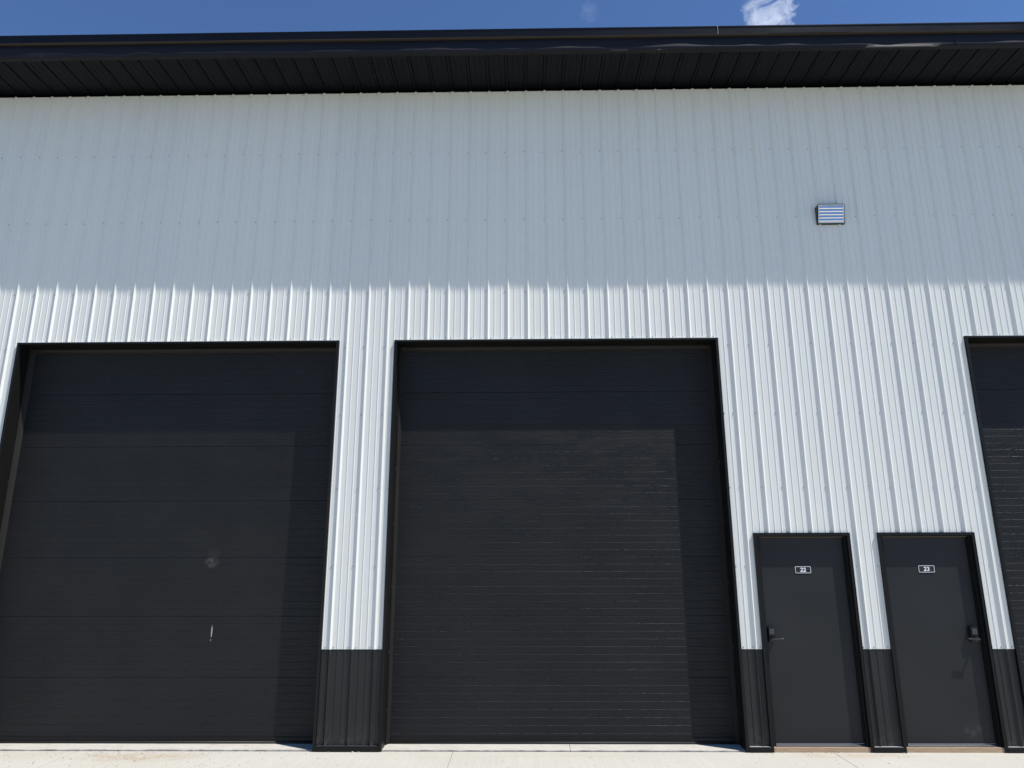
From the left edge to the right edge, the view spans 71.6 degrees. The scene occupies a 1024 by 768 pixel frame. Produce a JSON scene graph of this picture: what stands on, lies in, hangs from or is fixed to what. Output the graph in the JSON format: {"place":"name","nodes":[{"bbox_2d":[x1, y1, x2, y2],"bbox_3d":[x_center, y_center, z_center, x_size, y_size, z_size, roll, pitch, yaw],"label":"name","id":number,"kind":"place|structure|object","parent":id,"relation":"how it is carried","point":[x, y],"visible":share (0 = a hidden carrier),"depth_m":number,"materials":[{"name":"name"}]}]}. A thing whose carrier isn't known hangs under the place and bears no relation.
{"place":"outdoors","nodes":[
{"label":"outdoors","id":0,"kind":"place"},
{"bbox_2d":[0,751,1023,767],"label":"pavement","id":1,"kind":"structure","parent":0,"point":[235,759],"depth_m":6.73,"materials":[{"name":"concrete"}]},
{"bbox_2d":[0,740,311,750],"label":"concrete apron","id":2,"kind":"object","parent":1,"relation":"on","point":[129,747],"visible":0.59,"depth_m":7.15,"materials":[{"name":"beige concrete"}]},
{"bbox_2d":[382,744,745,751],"bbox_3d":[0.508,3.692,7.263,3.594,0.044,0.514,0,-14,1],"label":"concrete apron","id":3,"kind":"object","parent":1,"relation":"on","point":[562,748],"visible":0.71,"depth_m":7.09,"materials":[{"name":"beige concrete"}]},
{"bbox_2d":[0,0,1023,35],"label":"sky","id":4,"kind":"structure","parent":0,"point":[17,17],"materials":[{"name":"blue"}]},
{"label":"ground","id":5,"kind":"structure","parent":0,"visible":0},
{"bbox_2d":[0,21,1023,752],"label":"warehouse","id":6,"kind":"structure","parent":5,"relation":"on","point":[368,391],"depth_m":8.05,"materials":[{"name":"white paint"}]},
{"bbox_2d":[0,340,339,751],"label":"garage door","id":7,"kind":"structure","parent":6,"relation":"in","point":[165,506],"depth_m":7.78,"materials":[{"name":"black metal"}]},
{"bbox_2d":[378,338,748,751],"bbox_3d":[0.501,1.568,7.654,3.650,4.310,0.301,0,-14,1],"label":"garage door","id":8,"kind":"structure","parent":6,"relation":"in","point":[560,568],"depth_m":7.68,"materials":[{"name":"black metal"}]},
{"bbox_2d":[753,533,874,752],"bbox_3d":[3.044,2.604,7.265,1.005,2.115,0.162,0,-14,1],"label":"entry door","id":9,"kind":"structure","parent":6,"relation":"in","point":[817,698],"depth_m":7.25,"materials":[{"name":"black metal"}]},
{"bbox_2d":[795,566,810,572],"bbox_3d":[3.049,1.946,7.440,0.166,0.071,0.005,0,-14,1],"label":"number sign","id":10,"kind":"object","parent":9,"relation":"attached to","point":[802,569],"visible":1,"depth_m":7.44,"materials":[{"name":"black plastic"}]},
{"bbox_2d":[815,204,844,224],"bbox_3d":[3.729,-1.984,8.315,0.314,0.227,0.098,0,-14,1],"label":"exhaust vent","id":11,"kind":"object","parent":6,"relation":"attached to","point":[835,211],"visible":1,"depth_m":8.29,"materials":[{"name":"grey metal"}]},
{"bbox_2d":[876,532,1008,752],"bbox_3d":[4.336,2.596,7.245,1.010,2.115,0.162,0,-14,1],"label":"entry door","id":12,"kind":"structure","parent":6,"relation":"in","point":[948,699],"depth_m":7.23,"materials":[{"name":"black metal"}]},
{"bbox_2d":[918,565,934,572],"bbox_3d":[4.332,1.933,7.421,0.167,0.073,0.005,0,-14,1],"label":"number sign","id":13,"kind":"object","parent":12,"relation":"attached to","point":[925,568],"visible":1,"depth_m":7.42,"materials":[{"name":"black plastic"}]},
{"bbox_2d":[964,335,1023,705],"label":"garage door","id":14,"kind":"structure","parent":6,"relation":"in","point":[995,363],"depth_m":7.86,"materials":[{"name":"black metal"}]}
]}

